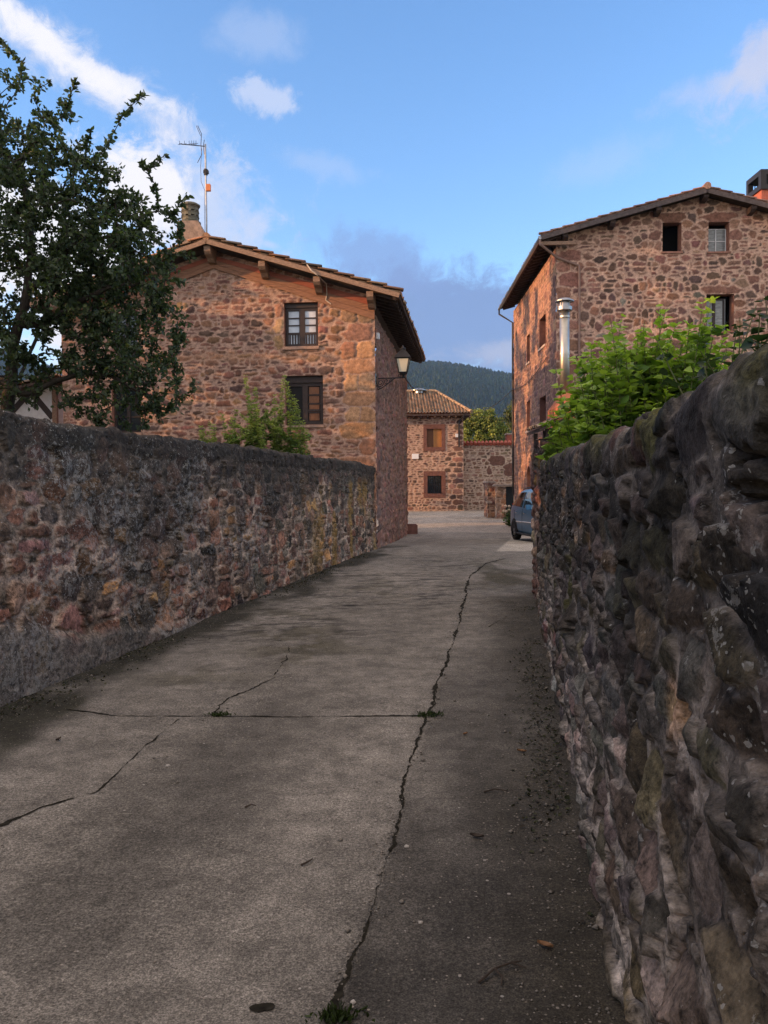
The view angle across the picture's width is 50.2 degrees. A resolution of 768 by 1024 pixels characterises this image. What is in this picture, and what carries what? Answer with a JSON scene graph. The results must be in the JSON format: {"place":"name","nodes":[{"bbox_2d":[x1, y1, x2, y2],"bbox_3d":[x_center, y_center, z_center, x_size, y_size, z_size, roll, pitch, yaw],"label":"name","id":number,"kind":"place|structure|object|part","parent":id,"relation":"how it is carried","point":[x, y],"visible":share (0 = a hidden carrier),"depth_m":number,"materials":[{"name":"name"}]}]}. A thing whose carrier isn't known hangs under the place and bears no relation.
{"place":"outdoors","nodes":[
{"label":"outdoors","id":0,"kind":"place"},
{"bbox_2d":[0,510,624,1023],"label":"road","id":1,"kind":"structure","parent":0,"point":[192,894],"depth_m":4.05,"materials":[{"name":"concrete"}]},
{"bbox_2d":[204,710,235,716],"bbox_3d":[-1.174,1.440,5.833,0.242,0.061,0.116,0,2,0],"label":"weed tuft","id":2,"kind":"object","parent":1,"relation":"on","point":[221,713],"visible":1,"depth_m":5.82,"materials":[{"name":"green plant"}]},
{"bbox_2d":[0,554,592,923],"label":"lane moss","id":3,"kind":"object","parent":1,"relation":"on","point":[566,797],"visible":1,"depth_m":6.02,"materials":[{"name":"green plant"}]},
{"bbox_2d":[0,580,613,1023],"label":"grit","id":4,"kind":"object","parent":1,"relation":"on","point":[596,926],"visible":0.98,"depth_m":3.92,"materials":[{"name":"grey gravel"}]},
{"bbox_2d":[301,999,374,1023],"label":"weed tuft","id":5,"kind":"object","parent":1,"relation":"on","point":[333,1013],"visible":1,"depth_m":2.52,"materials":[{"name":"green plant"}]},
{"bbox_2d":[407,524,417,533],"bbox_3d":[1.065,0.699,31.449,0.440,0.480,0.400,0,2,0],"label":"guard stone","id":6,"kind":"object","parent":1,"relation":"on","point":[412,528],"visible":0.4,"depth_m":31.25,"materials":[{"name":"brown stone"}]},
{"bbox_2d":[412,709,443,717],"bbox_3d":[0.312,1.431,5.795,0.236,0.064,0.167,0,2,0],"label":"weed tuft","id":7,"kind":"object","parent":1,"relation":"on","point":[430,713],"visible":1,"depth_m":5.78,"materials":[{"name":"green plant"}]},
{"bbox_2d":[470,833,483,836],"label":"dead leaf","id":8,"kind":"object","parent":1,"relation":"on","point":[477,835],"visible":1,"depth_m":3.81,"materials":[{"name":"brown plant"}]},
{"bbox_2d":[484,788,507,792],"bbox_3d":[0.596,1.483,4.367,0.132,0.017,0.022,-1,2,-6],"label":"fallen twig","id":9,"kind":"object","parent":1,"relation":"on","point":[494,789],"visible":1,"depth_m":4.37,"materials":[{"name":"brown wood"}]},
{"bbox_2d":[492,484,511,518],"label":"gate pillar","id":10,"kind":"structure","parent":1,"relation":"on","point":[501,497],"depth_m":42.20,"materials":[{"name":"red stone"}]},
{"bbox_2d":[506,487,513,516],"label":"metal gate","id":11,"kind":"structure","parent":10,"relation":"attached to","point":[509,498],"depth_m":42.30,"materials":[{"name":"black metal"}]},
{"bbox_2d":[478,960,526,985],"bbox_3d":[0.402,1.540,2.740,0.194,0.021,0.071,-2,3,-42],"label":"fallen twig","id":12,"kind":"object","parent":1,"relation":"on","point":[496,970],"visible":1,"depth_m":2.75,"materials":[{"name":"brown wood"}]},
{"bbox_2d":[502,505,510,525],"bbox_3d":[5.542,0.172,36.009,0.747,1.009,0.778,0,2,0],"label":"flowering plant","id":13,"kind":"object","parent":1,"relation":"on","point":[507,521],"visible":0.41,"depth_m":35.96,"materials":[{"name":"green plant"}]},
{"bbox_2d":[511,487,532,539],"bbox_3d":[5.213,0.079,25.228,2.121,1.698,4.433,0,2,0],"label":"parked car","id":14,"kind":"object","parent":1,"relation":"on","point":[521,510],"visible":0.31,"depth_m":25.71,"materials":[{"name":"blue paint"}]},
{"bbox_3d":[4.353,-0.396,26.016,0.155,0.475,0.783,-1,2,-6],"label":"side window","id":15,"kind":"part","parent":14,"relation":"part of","materials":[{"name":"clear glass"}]},
{"bbox_3d":[4.475,-0.338,24.985,0.160,0.522,1.060,-1,2,-7],"label":"side window","id":16,"kind":"part","parent":14,"relation":"part of","materials":[{"name":"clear glass"}]},
{"bbox_2d":[537,940,552,946],"bbox_3d":[0.572,1.532,2.906,0.051,0.014,0.033,0,2,0],"label":"dead leaf","id":17,"kind":"object","parent":1,"relation":"on","point":[545,943],"visible":1,"depth_m":2.91,"materials":[{"name":"brown plant"}]},
{"bbox_2d":[535,344,767,1023],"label":"stone wall","id":18,"kind":"structure","parent":1,"relation":"on","point":[651,602],"depth_m":1.90,"materials":[{"name":"grey stone"}]},
{"bbox_2d":[655,296,767,396],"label":"ivy clump","id":19,"kind":"object","parent":18,"relation":"on","point":[747,343],"visible":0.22,"depth_m":2.43,"materials":[{"name":"green plant"}]},
{"bbox_2d":[0,0,767,372],"label":"sky","id":20,"kind":"structure","parent":0,"point":[424,148],"materials":[{"name":"blue"}]},
{"bbox_2d":[548,298,575,427],"bbox_3d":[3.495,-1.341,14.613,1.010,4.900,0.880,0,2,0],"label":"chimney pipe","id":21,"kind":"object","parent":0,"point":[564,308],"visible":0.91,"depth_m":14.44,"materials":[{"name":"silver metal"}]},
{"bbox_3d":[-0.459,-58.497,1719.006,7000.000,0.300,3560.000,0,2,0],"label":"ground","id":22,"kind":"structure","parent":0,"visible":0},
{"bbox_2d":[0,373,62,422],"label":"white house","id":23,"kind":"structure","parent":22,"relation":"on","point":[45,402],"depth_m":25.88,"materials":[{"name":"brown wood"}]},
{"bbox_2d":[0,37,198,432],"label":"apple tree","id":24,"kind":"object","parent":22,"relation":"on","point":[55,268],"visible":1,"depth_m":9.29,"materials":[{"name":"green plant"}]},
{"bbox_2d":[0,409,376,706],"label":"stone wall","id":25,"kind":"structure","parent":22,"relation":"on","point":[115,542],"depth_m":8.44,"materials":[{"name":"stone"}]},
{"bbox_2d":[30,201,425,548],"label":"stone house","id":26,"kind":"structure","parent":22,"relation":"on","point":[264,321],"depth_m":21.32,"materials":[{"name":"red stone"}]},
{"bbox_2d":[114,387,140,432],"bbox_3d":[-6.814,-2.716,21.892,0.800,1.200,0.058,0,2,6],"label":"window","id":27,"kind":"structure","parent":26,"relation":"in","point":[134,418],"depth_m":21.89,"materials":[{"name":"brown wood"}]},
{"bbox_2d":[119,315,137,350],"bbox_3d":[-6.820,-4.740,21.820,0.680,1.050,0.058,0,2,6],"label":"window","id":28,"kind":"structure","parent":26,"relation":"in","point":[123,315],"depth_m":21.81,"materials":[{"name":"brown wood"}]},
{"bbox_2d":[178,126,210,232],"bbox_3d":[-5.195,-8.797,22.537,0.831,3.584,0.352,0,2,0],"label":"tv antenna","id":29,"kind":"object","parent":26,"relation":"attached to","point":[207,186],"visible":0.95,"depth_m":22.57,"materials":[{"name":"metal"}]},
{"bbox_2d":[286,308,317,346],"bbox_3d":[-2.124,-4.793,21.299,0.850,0.980,0.058,0,2,6],"label":"window","id":30,"kind":"structure","parent":26,"relation":"in","point":[302,323],"depth_m":21.28,"materials":[{"name":"brown wood"}]},
{"bbox_2d":[287,383,322,424],"bbox_3d":[-2.051,-2.821,21.383,0.960,1.070,0.058,0,2,6],"label":"window","id":31,"kind":"structure","parent":26,"relation":"in","point":[309,395],"depth_m":21.36,"materials":[{"name":"brown wood"}]},
{"bbox_2d":[376,345,411,389],"bbox_3d":[0.250,-3.704,21.154,0.913,1.175,0.426,0,2,6],"label":"street lantern","id":32,"kind":"object","parent":26,"relation":"attached to","point":[402,357],"visible":0.99,"depth_m":21.02,"materials":[{"name":"black metal"}]},
{"bbox_2d":[198,375,311,454],"bbox_3d":[-2.508,-1.027,15.288,2.341,3.128,1.371,0,2,0],"label":"garden shrub","id":33,"kind":"object","parent":22,"relation":"on","point":[253,435],"visible":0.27,"depth_m":15.18,"materials":[{"name":"green plant"}]},
{"bbox_2d":[310,388,472,511],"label":"stone house","id":34,"kind":"structure","parent":22,"relation":"on","point":[435,475],"depth_m":51.94,"materials":[{"name":"brown stone"}]},
{"bbox_2d":[427,476,439,493],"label":"window","id":35,"kind":"structure","parent":34,"relation":"in","point":[427,476],"depth_m":52.21,"materials":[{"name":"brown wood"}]},
{"bbox_2d":[463,407,510,442],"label":"round tree","id":36,"kind":"object","parent":22,"relation":"on","point":[488,430],"visible":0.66,"depth_m":68.91,"materials":[{"name":"green plant"}]},
{"bbox_2d":[463,440,511,509],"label":"yard wall","id":37,"kind":"structure","parent":22,"relation":"on","point":[487,461],"depth_m":52.63,"materials":[{"name":"red stone"}]},
{"bbox_2d":[504,433,511,441],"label":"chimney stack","id":38,"kind":"object","parent":37,"relation":"on","point":[508,436],"visible":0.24,"depth_m":53.17,"materials":[{"name":"red brick"}]},
{"bbox_2d":[483,481,495,517],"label":"pillar wall","id":39,"kind":"structure","parent":22,"relation":"on","point":[489,509],"depth_m":42.83,"materials":[{"name":"stone"}]},
{"bbox_2d":[495,435,504,441],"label":"tree","id":40,"kind":"object","parent":22,"relation":"on","point":[499,438],"visible":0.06,"depth_m":62.98,"materials":[{"name":"green plant"}]},
{"bbox_2d":[492,401,511,440],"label":"slim tree","id":41,"kind":"object","parent":22,"relation":"on","point":[508,417],"visible":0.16,"depth_m":65.44,"materials":[{"name":"green plant"}]},
{"bbox_2d":[530,452,544,599],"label":"wall pier","id":42,"kind":"structure","parent":22,"relation":"on","point":[535,485],"depth_m":11.48,"materials":[{"name":"stone"}]},
{"bbox_2d":[532,439,553,589],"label":"garden end wall","id":43,"kind":"structure","parent":22,"relation":"on","point":[537,449],"depth_m":11.76,"materials":[{"name":"stone"}]},
{"bbox_2d":[527,415,563,449],"bbox_3d":[2.515,-0.110,12.905,0.433,2.774,1.100,0,2,0],"label":"lean to roof","id":44,"kind":"object","parent":22,"relation":"on","point":[543,429],"visible":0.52,"depth_m":12.49,"materials":[{"name":"ceramic"}]},
{"bbox_2d":[498,169,767,500],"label":"stone house","id":45,"kind":"structure","parent":22,"relation":"on","point":[680,255],"depth_m":29.18,"materials":[{"name":"red stone"}]},
{"bbox_2d":[472,357,546,413],"bbox_3d":[6.030,-5.898,41.078,0.494,0.616,20.314,-1,2,-2],"label":"overhead cable","id":46,"kind":"object","parent":45,"relation":"attached to","point":[513,389],"visible":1,"depth_m":39.45,"materials":[{"name":"black rubber"}]},
{"bbox_2d":[706,299,724,330],"bbox_3d":[11.875,-7.066,29.593,0.786,1.200,0.331,0,2,0],"label":"window","id":47,"kind":"structure","parent":45,"relation":"in","point":[718,317],"depth_m":29.48,"materials":[{"name":"grey wood"}]},
{"bbox_2d":[708,229,725,250],"bbox_3d":[11.890,-9.701,29.395,0.735,0.880,0.058,0,2,1],"label":"window","id":48,"kind":"structure","parent":45,"relation":"in","point":[716,237],"depth_m":29.39,"materials":[{"name":"grey glass"}]},
{"bbox_2d":[535,295,741,464],"bbox_3d":[2.714,-0.833,8.549,2.226,2.522,2.023,0,2,0],"label":"leafy bush","id":49,"kind":"object","parent":22,"relation":"on","point":[607,400],"visible":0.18,"depth_m":7.98,"materials":[{"name":"green plant"}]},
{"bbox_3d":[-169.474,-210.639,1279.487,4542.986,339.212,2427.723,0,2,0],"label":"hills","id":50,"kind":"structure","parent":0,"visible":0},
{"bbox_2d":[0,351,511,439],"bbox_3d":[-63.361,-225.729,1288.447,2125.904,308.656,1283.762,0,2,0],"label":"hill forest","id":51,"kind":"object","parent":50,"relation":"on","point":[469,386],"visible":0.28,"depth_m":1252.96,"materials":[{"name":"green plant"}]}
]}

